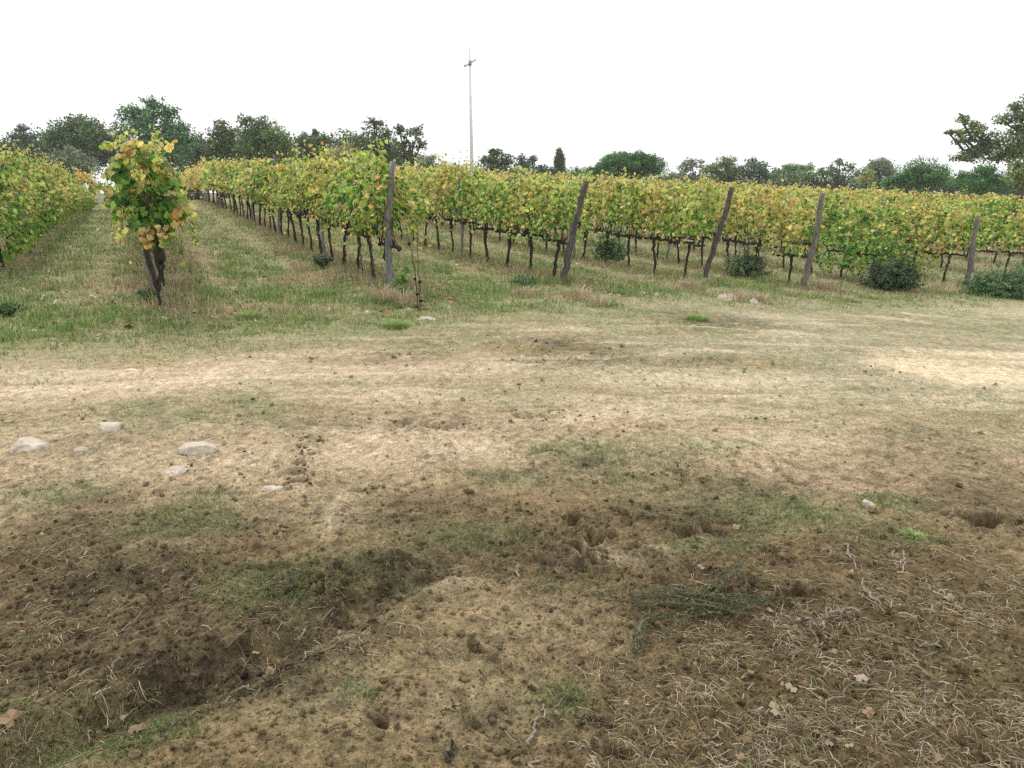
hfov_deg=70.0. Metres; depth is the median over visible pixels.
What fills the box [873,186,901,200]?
grapevine
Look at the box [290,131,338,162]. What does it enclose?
holm oak
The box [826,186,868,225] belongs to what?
grapevine
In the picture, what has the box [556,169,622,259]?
grapevine
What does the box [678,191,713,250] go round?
grapevine
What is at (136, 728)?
dead leaf
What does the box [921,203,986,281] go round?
grapevine
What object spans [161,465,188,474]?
stone
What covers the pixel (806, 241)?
grapevine
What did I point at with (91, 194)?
grapevine
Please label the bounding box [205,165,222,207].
grapevine
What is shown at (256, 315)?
grass tussock
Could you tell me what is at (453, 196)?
grapevine
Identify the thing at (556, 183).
grapevine
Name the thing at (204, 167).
grapevine
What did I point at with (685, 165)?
holm oak
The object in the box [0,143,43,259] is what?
grapevine
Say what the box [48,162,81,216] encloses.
grapevine
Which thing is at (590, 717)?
twig
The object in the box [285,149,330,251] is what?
grapevine
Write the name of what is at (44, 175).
grapevine
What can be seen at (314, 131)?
cypress tree
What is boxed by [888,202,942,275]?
grapevine
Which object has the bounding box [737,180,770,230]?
grapevine
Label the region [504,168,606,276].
grapevine
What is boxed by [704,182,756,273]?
grapevine
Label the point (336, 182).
grapevine
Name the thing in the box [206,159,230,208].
grapevine
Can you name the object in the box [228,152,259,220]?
grapevine
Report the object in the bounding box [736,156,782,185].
holm oak
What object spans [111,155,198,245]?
grapevine
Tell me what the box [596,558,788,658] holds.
cut branch
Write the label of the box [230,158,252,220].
grapevine
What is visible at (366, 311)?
fallen vine leaves
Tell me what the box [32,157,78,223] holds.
grapevine
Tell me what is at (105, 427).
stone
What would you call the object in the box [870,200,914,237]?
grapevine
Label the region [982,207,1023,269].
grapevine
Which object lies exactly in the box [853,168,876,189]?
shrubby tree
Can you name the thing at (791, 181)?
leafy hedge
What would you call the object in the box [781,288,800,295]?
grass tussock
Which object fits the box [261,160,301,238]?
grapevine
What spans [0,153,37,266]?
grapevine
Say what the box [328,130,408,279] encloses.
grapevine
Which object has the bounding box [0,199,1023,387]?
long grass
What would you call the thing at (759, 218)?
grapevine
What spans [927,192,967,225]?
grapevine
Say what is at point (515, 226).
grapevine
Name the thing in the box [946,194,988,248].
grapevine
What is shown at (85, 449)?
stone
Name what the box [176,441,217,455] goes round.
stone
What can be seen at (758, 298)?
grass tussock
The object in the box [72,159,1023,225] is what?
distant grapevines
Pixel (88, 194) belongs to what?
grapevine
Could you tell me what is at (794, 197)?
grapevine
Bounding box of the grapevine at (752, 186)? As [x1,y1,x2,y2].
[743,180,763,193]
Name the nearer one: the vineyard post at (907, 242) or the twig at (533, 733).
the twig at (533, 733)
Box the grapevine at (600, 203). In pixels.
[582,176,622,242]
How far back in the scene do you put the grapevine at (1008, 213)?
27.98 m
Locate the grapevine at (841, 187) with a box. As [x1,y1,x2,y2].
[814,185,843,198]
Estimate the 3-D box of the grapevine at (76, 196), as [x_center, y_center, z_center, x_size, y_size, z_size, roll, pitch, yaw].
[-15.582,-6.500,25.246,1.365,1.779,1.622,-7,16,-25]
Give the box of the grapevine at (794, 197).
[783,191,825,252]
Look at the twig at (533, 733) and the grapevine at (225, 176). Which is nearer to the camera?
the twig at (533, 733)
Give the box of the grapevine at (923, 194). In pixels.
[911,187,939,204]
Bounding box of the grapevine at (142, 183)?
[107,156,196,286]
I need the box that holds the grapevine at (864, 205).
[835,190,892,260]
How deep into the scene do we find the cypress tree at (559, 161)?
83.67 m
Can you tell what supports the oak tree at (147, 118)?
on the ground at (126, 445)
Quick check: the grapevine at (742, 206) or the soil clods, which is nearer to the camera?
the soil clods
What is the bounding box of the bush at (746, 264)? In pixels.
[721,241,773,277]
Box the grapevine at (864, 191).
[852,182,875,208]
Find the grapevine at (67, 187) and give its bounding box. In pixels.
[51,164,75,224]
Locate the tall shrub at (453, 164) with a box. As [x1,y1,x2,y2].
[433,161,469,170]
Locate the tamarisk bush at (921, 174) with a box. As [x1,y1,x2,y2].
[879,154,957,195]
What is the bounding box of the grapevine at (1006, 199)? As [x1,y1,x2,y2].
[984,194,1019,240]
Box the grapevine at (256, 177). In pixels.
[248,148,286,231]
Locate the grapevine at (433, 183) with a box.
[425,162,455,226]
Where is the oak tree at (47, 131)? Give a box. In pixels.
[39,126,56,139]
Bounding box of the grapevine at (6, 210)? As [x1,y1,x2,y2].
[0,170,32,268]
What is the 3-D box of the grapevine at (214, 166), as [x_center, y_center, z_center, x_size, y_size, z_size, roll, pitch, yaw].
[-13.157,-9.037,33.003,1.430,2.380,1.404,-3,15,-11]
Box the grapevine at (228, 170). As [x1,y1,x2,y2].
[221,158,246,215]
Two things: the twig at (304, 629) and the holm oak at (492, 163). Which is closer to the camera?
the twig at (304, 629)
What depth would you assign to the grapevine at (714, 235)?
23.81 m
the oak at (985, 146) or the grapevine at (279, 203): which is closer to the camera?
the grapevine at (279, 203)
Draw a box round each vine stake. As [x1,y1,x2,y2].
[247,161,253,220]
[273,154,280,234]
[319,157,325,253]
[457,165,463,254]
[573,175,581,257]
[666,185,672,258]
[747,192,752,254]
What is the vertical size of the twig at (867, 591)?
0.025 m
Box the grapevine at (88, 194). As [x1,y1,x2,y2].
[77,178,94,210]
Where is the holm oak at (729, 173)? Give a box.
[699,153,752,184]
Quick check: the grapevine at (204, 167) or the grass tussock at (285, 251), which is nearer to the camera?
the grass tussock at (285, 251)
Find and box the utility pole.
[464,49,475,173]
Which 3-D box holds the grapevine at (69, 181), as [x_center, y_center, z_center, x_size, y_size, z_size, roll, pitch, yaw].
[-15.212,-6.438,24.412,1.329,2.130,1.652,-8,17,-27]
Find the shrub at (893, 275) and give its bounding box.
[857,250,925,290]
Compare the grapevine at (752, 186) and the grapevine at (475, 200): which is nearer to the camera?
the grapevine at (475, 200)
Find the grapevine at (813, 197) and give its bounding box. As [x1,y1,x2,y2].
[801,187,827,215]
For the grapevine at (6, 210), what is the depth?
12.44 m
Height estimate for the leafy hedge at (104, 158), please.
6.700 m
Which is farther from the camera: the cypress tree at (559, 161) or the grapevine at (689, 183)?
the cypress tree at (559, 161)
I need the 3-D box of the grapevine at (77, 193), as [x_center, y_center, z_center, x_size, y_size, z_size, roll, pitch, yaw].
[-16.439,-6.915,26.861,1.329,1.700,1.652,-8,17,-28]
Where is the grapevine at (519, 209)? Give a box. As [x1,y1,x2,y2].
[507,175,552,248]
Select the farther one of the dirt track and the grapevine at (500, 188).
the grapevine at (500, 188)
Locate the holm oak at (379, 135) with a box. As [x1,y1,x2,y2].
[359,117,401,164]
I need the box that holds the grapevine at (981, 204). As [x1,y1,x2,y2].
[954,196,1003,257]
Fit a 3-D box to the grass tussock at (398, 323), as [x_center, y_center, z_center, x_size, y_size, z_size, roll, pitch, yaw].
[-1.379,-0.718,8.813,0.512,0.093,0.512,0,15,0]
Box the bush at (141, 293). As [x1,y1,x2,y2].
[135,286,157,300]
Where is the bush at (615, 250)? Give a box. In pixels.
[583,227,632,261]
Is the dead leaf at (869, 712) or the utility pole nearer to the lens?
the dead leaf at (869, 712)
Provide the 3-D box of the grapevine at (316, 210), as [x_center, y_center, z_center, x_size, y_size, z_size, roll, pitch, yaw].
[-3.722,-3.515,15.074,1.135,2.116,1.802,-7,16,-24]
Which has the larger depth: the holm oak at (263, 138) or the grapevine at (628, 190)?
the holm oak at (263, 138)
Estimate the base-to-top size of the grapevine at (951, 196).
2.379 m
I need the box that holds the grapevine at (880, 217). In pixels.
[844,195,930,277]
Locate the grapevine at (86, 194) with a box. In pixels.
[75,177,91,212]
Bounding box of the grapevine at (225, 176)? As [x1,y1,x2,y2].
[216,160,237,213]
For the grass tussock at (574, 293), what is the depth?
11.42 m
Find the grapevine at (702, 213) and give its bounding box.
[677,184,740,265]
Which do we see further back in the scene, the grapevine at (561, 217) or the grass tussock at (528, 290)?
the grapevine at (561, 217)
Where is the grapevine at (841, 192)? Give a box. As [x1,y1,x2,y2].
[817,186,856,237]
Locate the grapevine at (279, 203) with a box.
[262,167,310,244]
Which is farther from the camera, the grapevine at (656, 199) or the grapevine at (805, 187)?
the grapevine at (805, 187)
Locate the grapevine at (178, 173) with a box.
[96,128,202,273]
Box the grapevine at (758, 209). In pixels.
[738,193,789,257]
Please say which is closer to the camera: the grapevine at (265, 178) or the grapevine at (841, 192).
the grapevine at (265, 178)
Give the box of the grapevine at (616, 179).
[602,171,633,230]
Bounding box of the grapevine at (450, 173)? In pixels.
[428,150,475,252]
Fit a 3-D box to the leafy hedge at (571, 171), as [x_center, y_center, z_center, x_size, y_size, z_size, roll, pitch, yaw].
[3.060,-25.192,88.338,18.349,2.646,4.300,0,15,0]
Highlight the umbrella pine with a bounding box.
[586,148,670,179]
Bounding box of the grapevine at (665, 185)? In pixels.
[638,176,686,258]
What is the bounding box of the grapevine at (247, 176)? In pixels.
[233,165,265,224]
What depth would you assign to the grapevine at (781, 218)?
16.76 m
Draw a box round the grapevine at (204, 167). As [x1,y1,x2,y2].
[199,155,215,203]
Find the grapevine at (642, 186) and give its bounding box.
[628,177,655,202]
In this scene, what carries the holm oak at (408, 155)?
on the ground at (126, 445)
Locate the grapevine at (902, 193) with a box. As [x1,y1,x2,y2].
[890,187,917,211]
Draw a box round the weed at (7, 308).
[0,298,29,315]
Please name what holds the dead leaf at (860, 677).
on the ground at (126, 445)
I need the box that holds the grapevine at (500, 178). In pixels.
[480,166,511,240]
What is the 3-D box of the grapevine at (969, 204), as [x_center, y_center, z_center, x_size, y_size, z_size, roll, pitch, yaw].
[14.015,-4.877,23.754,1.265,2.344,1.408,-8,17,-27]
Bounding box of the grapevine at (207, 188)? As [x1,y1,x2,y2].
[200,168,226,204]
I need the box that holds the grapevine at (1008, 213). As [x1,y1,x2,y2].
[998,198,1023,254]
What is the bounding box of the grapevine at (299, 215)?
[270,155,324,246]
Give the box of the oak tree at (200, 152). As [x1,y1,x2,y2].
[175,141,211,195]
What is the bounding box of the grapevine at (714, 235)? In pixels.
[698,199,733,237]
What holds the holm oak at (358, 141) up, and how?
on the ground at (126, 445)
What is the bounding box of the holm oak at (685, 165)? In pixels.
[676,156,714,183]
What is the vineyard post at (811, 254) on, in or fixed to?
on the ground at (126, 445)
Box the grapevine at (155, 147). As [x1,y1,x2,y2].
[109,125,195,264]
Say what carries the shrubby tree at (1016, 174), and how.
on the ground at (126, 445)
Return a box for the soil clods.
[0,337,1023,767]
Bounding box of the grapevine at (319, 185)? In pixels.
[300,143,381,265]
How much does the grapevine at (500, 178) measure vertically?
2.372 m
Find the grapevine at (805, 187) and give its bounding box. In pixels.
[784,181,811,201]
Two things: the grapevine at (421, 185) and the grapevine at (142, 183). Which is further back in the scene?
the grapevine at (421, 185)
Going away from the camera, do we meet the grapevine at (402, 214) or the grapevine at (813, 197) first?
the grapevine at (402, 214)
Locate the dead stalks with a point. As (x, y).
(419, 282)
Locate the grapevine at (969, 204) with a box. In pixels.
[920,196,971,267]
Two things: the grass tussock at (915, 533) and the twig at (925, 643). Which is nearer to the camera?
the twig at (925, 643)
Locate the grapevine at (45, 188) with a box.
[0,146,66,239]
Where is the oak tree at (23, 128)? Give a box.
[0,123,41,161]
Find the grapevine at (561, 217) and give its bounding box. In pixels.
[542,184,579,253]
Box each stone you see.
[9,437,50,451]
[73,447,88,451]
[97,422,122,433]
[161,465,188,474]
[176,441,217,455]
[261,485,283,490]
[416,316,436,320]
[717,293,736,301]
[749,298,759,304]
[861,499,875,508]
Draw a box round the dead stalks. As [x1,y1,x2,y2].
[405,224,422,310]
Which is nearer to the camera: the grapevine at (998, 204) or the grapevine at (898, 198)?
the grapevine at (998, 204)
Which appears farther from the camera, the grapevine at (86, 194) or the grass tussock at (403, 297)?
the grapevine at (86, 194)
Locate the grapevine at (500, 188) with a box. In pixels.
[471,167,541,266]
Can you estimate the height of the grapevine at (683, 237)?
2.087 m
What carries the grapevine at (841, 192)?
on the ground at (126, 445)
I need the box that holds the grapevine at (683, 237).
[658,195,701,262]
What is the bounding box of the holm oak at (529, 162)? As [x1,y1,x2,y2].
[514,153,557,175]
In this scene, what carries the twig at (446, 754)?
on the ground at (126, 445)
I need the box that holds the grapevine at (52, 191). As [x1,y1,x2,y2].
[18,162,62,236]
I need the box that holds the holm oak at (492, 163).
[479,148,517,173]
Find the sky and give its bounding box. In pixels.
[0,0,1023,192]
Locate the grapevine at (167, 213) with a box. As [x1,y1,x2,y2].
[97,138,199,306]
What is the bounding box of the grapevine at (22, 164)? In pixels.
[0,144,55,238]
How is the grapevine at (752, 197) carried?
on the ground at (126, 445)
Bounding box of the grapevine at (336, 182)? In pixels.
[320,152,386,271]
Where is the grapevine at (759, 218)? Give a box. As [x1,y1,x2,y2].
[747,195,772,249]
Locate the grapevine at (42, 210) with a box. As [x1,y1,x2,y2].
[0,152,56,244]
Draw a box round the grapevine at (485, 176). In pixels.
[474,165,507,233]
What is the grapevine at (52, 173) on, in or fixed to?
on the ground at (126, 445)
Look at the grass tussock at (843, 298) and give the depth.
14.61 m
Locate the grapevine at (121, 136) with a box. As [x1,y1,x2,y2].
[111,130,189,230]
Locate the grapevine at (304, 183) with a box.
[277,139,342,252]
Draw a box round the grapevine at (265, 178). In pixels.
[243,166,270,225]
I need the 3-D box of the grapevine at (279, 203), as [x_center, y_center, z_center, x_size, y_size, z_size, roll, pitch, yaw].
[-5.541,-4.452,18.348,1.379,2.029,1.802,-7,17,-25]
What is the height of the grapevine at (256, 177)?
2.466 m
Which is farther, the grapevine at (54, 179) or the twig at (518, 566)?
the grapevine at (54, 179)
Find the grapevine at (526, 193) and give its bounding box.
[495,166,563,271]
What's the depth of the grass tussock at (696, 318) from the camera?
9.89 m
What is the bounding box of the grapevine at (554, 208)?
[525,185,572,251]
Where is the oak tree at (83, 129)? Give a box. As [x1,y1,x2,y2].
[34,112,118,173]
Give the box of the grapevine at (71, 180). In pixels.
[60,167,85,212]
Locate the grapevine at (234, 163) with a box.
[223,157,249,218]
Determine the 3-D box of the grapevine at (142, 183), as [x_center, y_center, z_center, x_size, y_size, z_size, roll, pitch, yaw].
[-5.367,-2.357,10.928,1.220,2.076,1.837,-7,16,-25]
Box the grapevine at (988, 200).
[976,192,1002,230]
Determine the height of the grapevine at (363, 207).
2.098 m
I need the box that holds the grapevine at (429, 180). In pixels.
[412,160,458,248]
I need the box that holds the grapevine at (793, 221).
[773,199,805,250]
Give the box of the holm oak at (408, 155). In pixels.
[393,123,427,167]
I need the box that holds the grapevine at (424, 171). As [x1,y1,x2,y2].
[415,164,437,223]
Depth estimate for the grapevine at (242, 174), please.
24.12 m
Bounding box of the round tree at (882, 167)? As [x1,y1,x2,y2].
[854,157,896,189]
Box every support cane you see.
[358,232,363,273]
[370,232,376,281]
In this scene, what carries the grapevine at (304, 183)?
on the ground at (126, 445)
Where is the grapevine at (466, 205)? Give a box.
[452,180,489,234]
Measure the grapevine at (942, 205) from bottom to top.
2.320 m
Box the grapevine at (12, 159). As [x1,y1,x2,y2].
[0,139,48,252]
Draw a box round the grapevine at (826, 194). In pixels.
[802,188,851,223]
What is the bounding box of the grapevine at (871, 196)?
[862,187,893,242]
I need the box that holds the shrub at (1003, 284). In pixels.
[956,257,1023,299]
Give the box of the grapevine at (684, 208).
[648,173,722,278]
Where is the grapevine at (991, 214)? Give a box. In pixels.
[971,199,1018,249]
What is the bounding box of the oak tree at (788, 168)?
[771,162,825,183]
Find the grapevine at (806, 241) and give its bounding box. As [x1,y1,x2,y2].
[792,188,844,273]
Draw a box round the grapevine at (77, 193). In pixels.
[57,172,85,217]
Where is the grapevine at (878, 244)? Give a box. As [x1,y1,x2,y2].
[858,200,910,264]
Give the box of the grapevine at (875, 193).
[870,185,904,206]
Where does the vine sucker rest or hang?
on the ground at (126, 445)
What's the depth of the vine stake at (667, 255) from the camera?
20.86 m
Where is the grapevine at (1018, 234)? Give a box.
[1005,207,1023,266]
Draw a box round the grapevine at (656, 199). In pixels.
[626,176,687,272]
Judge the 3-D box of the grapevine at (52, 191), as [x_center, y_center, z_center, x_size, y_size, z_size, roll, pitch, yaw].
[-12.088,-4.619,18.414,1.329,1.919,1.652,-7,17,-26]
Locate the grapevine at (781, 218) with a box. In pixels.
[761,196,830,284]
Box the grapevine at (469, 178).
[438,153,496,258]
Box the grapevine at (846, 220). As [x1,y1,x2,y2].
[813,196,893,278]
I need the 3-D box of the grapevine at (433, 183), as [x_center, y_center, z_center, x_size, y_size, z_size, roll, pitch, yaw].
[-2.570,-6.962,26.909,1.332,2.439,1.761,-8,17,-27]
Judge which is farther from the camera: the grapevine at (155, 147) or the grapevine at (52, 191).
the grapevine at (52, 191)
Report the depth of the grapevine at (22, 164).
16.52 m
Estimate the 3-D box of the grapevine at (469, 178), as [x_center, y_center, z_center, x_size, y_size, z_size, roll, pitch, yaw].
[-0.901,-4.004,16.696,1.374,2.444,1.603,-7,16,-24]
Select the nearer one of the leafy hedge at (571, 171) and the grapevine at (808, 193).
the grapevine at (808, 193)
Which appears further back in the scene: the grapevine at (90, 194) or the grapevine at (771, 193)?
the grapevine at (90, 194)
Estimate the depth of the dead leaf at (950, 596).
2.92 m
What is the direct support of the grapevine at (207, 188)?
on the ground at (126, 445)
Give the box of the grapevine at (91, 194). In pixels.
[84,183,95,207]
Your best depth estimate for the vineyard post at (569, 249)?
12.79 m
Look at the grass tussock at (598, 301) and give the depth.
10.85 m
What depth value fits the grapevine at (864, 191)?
37.06 m
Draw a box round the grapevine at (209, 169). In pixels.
[201,159,227,204]
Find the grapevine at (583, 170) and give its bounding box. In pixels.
[578,168,595,181]
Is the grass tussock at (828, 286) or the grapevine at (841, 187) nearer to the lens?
the grass tussock at (828, 286)
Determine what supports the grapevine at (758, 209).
on the ground at (126, 445)
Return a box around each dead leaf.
[0,708,21,728]
[127,723,143,733]
[265,666,274,675]
[732,524,739,530]
[768,701,781,716]
[785,682,797,692]
[854,674,868,681]
[862,706,874,717]
[944,593,953,601]
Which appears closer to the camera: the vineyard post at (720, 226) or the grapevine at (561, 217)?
the vineyard post at (720, 226)
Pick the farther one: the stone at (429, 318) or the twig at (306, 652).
the stone at (429, 318)
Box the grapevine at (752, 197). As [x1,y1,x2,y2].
[721,187,769,256]
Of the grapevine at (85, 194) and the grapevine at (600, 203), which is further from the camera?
the grapevine at (85, 194)
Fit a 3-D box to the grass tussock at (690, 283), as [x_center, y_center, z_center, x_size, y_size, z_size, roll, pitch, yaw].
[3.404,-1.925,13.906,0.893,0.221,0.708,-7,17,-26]
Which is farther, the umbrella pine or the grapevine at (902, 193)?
the umbrella pine
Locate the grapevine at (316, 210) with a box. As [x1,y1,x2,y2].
[308,159,357,260]
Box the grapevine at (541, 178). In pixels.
[526,172,560,232]
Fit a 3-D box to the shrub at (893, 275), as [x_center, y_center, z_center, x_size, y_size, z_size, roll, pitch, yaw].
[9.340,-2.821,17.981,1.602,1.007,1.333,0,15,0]
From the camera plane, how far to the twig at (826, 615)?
2.79 m
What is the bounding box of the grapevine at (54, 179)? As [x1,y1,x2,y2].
[29,155,72,228]
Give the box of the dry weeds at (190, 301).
[0,204,1022,318]
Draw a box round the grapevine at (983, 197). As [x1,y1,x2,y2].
[969,192,990,225]
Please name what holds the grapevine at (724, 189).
on the ground at (126, 445)
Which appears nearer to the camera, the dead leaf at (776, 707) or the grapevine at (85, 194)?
the dead leaf at (776, 707)
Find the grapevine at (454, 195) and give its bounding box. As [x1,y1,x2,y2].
[431,175,466,227]
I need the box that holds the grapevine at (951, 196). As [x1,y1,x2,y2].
[925,189,966,205]
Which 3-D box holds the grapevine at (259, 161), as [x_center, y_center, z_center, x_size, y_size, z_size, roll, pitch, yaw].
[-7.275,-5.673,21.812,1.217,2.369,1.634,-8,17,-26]
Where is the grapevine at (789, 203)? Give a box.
[762,197,817,268]
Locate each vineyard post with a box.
[142,248,156,289]
[384,161,395,285]
[560,181,588,283]
[702,187,733,278]
[800,192,824,287]
[900,217,914,263]
[964,216,979,283]
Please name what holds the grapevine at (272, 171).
on the ground at (126, 445)
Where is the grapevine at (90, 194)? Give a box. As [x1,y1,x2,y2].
[80,181,96,208]
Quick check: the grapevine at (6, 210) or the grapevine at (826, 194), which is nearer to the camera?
the grapevine at (6, 210)
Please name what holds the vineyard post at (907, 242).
on the ground at (126, 445)
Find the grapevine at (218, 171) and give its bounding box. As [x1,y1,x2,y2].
[212,154,236,210]
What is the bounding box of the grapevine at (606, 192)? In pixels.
[581,169,634,263]
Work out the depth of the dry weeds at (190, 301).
13.93 m
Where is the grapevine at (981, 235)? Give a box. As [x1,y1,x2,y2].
[951,212,1009,272]
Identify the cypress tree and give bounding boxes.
[309,127,319,139]
[551,147,566,176]
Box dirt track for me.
[0,345,1023,450]
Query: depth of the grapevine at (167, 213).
9.29 m
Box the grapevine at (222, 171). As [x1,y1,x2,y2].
[212,157,244,213]
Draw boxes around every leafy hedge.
[0,123,414,174]
[469,164,607,177]
[640,168,1014,196]
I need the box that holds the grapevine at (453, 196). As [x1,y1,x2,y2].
[443,175,473,226]
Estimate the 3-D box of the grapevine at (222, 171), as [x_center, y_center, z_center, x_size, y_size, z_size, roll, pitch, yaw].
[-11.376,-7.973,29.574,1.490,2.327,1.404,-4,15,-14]
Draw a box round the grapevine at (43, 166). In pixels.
[25,149,70,231]
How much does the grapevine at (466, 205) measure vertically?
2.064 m
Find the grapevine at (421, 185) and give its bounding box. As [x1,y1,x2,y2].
[404,164,447,245]
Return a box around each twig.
[157,693,246,731]
[212,660,242,690]
[223,684,255,703]
[278,641,369,669]
[297,625,306,641]
[300,647,319,661]
[440,704,461,715]
[442,739,455,762]
[514,563,523,578]
[525,703,545,746]
[527,749,544,767]
[575,704,623,728]
[709,729,721,738]
[796,615,827,646]
[818,604,846,627]
[825,682,890,709]
[844,543,857,569]
[862,586,886,609]
[899,550,906,573]
[914,636,952,647]
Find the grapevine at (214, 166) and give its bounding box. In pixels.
[205,157,227,208]
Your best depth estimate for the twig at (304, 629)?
2.67 m
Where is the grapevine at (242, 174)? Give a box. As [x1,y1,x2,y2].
[234,160,264,223]
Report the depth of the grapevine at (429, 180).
18.41 m
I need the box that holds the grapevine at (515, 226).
[493,177,531,242]
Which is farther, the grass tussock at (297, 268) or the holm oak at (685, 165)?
the holm oak at (685, 165)
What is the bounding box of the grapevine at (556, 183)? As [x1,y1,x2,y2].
[542,175,568,225]
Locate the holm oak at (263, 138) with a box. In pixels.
[226,112,297,164]
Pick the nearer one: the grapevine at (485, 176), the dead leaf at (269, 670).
the dead leaf at (269, 670)
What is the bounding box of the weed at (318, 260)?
[310,253,333,267]
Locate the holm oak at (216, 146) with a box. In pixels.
[202,118,252,197]
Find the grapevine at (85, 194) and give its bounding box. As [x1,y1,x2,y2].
[74,176,89,212]
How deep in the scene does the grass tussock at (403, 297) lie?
10.17 m
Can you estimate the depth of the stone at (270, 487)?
4.01 m
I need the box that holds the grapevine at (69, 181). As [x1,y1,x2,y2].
[42,159,78,217]
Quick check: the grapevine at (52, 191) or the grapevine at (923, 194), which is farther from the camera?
the grapevine at (923, 194)
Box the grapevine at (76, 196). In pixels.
[60,169,83,220]
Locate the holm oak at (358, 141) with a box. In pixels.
[343,136,373,157]
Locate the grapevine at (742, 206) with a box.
[723,187,766,243]
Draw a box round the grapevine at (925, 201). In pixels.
[912,196,947,212]
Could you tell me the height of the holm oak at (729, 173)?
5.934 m
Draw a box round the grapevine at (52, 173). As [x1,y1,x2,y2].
[47,162,74,227]
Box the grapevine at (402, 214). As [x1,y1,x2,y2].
[381,170,416,239]
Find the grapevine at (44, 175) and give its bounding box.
[16,145,64,233]
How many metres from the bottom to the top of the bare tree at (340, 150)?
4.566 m
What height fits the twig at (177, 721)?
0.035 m
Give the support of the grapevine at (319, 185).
on the ground at (126, 445)
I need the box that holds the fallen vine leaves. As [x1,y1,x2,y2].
[1,218,985,335]
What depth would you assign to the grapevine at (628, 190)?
16.68 m
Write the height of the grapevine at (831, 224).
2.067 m
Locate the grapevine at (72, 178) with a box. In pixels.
[71,174,88,212]
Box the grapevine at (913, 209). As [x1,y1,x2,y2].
[893,201,947,259]
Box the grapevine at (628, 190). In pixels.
[584,167,668,266]
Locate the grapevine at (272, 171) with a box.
[257,157,302,235]
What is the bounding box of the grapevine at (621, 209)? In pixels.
[611,180,659,253]
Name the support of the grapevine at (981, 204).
on the ground at (126, 445)
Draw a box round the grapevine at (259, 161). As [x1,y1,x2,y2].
[246,151,280,227]
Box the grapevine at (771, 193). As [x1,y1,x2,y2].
[733,179,795,272]
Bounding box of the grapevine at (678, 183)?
[659,175,686,195]
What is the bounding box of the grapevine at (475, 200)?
[455,168,516,261]
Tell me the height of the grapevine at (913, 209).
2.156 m
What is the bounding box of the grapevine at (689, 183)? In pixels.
[677,175,709,232]
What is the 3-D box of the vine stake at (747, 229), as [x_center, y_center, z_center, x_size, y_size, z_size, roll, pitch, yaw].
[7.289,-4.784,22.438,0.142,2.197,0.090,0,15,0]
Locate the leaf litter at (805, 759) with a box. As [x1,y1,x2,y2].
[1,393,1020,767]
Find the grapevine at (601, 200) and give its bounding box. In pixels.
[597,171,642,240]
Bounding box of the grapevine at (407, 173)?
[395,158,430,241]
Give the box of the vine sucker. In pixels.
[380,267,413,292]
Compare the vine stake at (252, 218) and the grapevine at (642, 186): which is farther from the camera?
the grapevine at (642, 186)
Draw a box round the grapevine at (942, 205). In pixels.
[923,195,973,255]
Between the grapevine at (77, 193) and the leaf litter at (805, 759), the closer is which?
the leaf litter at (805, 759)
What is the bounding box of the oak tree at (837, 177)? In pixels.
[815,158,859,190]
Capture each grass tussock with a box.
[164,269,201,287]
[234,310,268,319]
[268,243,290,254]
[284,258,313,271]
[304,286,336,296]
[362,280,405,303]
[377,288,426,305]
[377,318,411,329]
[512,283,539,295]
[557,283,596,299]
[586,293,619,306]
[679,277,705,288]
[684,313,712,321]
[721,287,757,301]
[746,291,771,302]
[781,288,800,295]
[810,278,844,290]
[834,294,858,301]
[899,528,925,539]
[926,277,961,292]
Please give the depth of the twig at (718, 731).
2.21 m
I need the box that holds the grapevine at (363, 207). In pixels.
[339,157,435,260]
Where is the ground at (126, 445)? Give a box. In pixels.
[0,193,1023,767]
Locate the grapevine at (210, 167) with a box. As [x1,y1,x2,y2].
[203,160,231,205]
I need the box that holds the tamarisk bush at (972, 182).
[946,163,1013,197]
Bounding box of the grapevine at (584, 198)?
[567,177,596,241]
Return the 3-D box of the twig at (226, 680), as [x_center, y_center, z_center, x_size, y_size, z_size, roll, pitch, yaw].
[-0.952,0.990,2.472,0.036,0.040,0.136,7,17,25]
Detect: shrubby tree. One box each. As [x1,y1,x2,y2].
[45,142,103,184]
[412,152,440,168]
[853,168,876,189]
[1000,157,1023,198]
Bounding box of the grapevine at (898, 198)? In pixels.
[878,191,922,220]
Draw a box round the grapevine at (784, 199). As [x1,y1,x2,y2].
[772,190,804,239]
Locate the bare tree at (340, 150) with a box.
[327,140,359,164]
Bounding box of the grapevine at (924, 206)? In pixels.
[896,198,948,248]
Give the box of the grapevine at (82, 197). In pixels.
[71,174,89,214]
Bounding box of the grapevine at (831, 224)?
[811,201,849,258]
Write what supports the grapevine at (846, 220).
on the ground at (126, 445)
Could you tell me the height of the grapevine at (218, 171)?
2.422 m
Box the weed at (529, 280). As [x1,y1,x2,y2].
[510,275,539,284]
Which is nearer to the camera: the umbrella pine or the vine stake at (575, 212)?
the vine stake at (575, 212)
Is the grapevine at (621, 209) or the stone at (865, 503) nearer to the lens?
the stone at (865, 503)
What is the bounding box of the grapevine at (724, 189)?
[708,183,746,241]
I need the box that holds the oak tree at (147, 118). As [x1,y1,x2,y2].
[109,95,198,167]
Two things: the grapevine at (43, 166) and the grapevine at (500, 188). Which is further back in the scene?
the grapevine at (43, 166)
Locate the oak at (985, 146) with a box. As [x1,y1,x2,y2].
[943,92,1023,166]
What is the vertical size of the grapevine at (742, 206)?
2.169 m
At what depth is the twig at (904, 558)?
3.23 m
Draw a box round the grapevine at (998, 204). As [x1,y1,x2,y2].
[979,191,1023,262]
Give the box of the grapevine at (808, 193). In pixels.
[785,184,817,241]

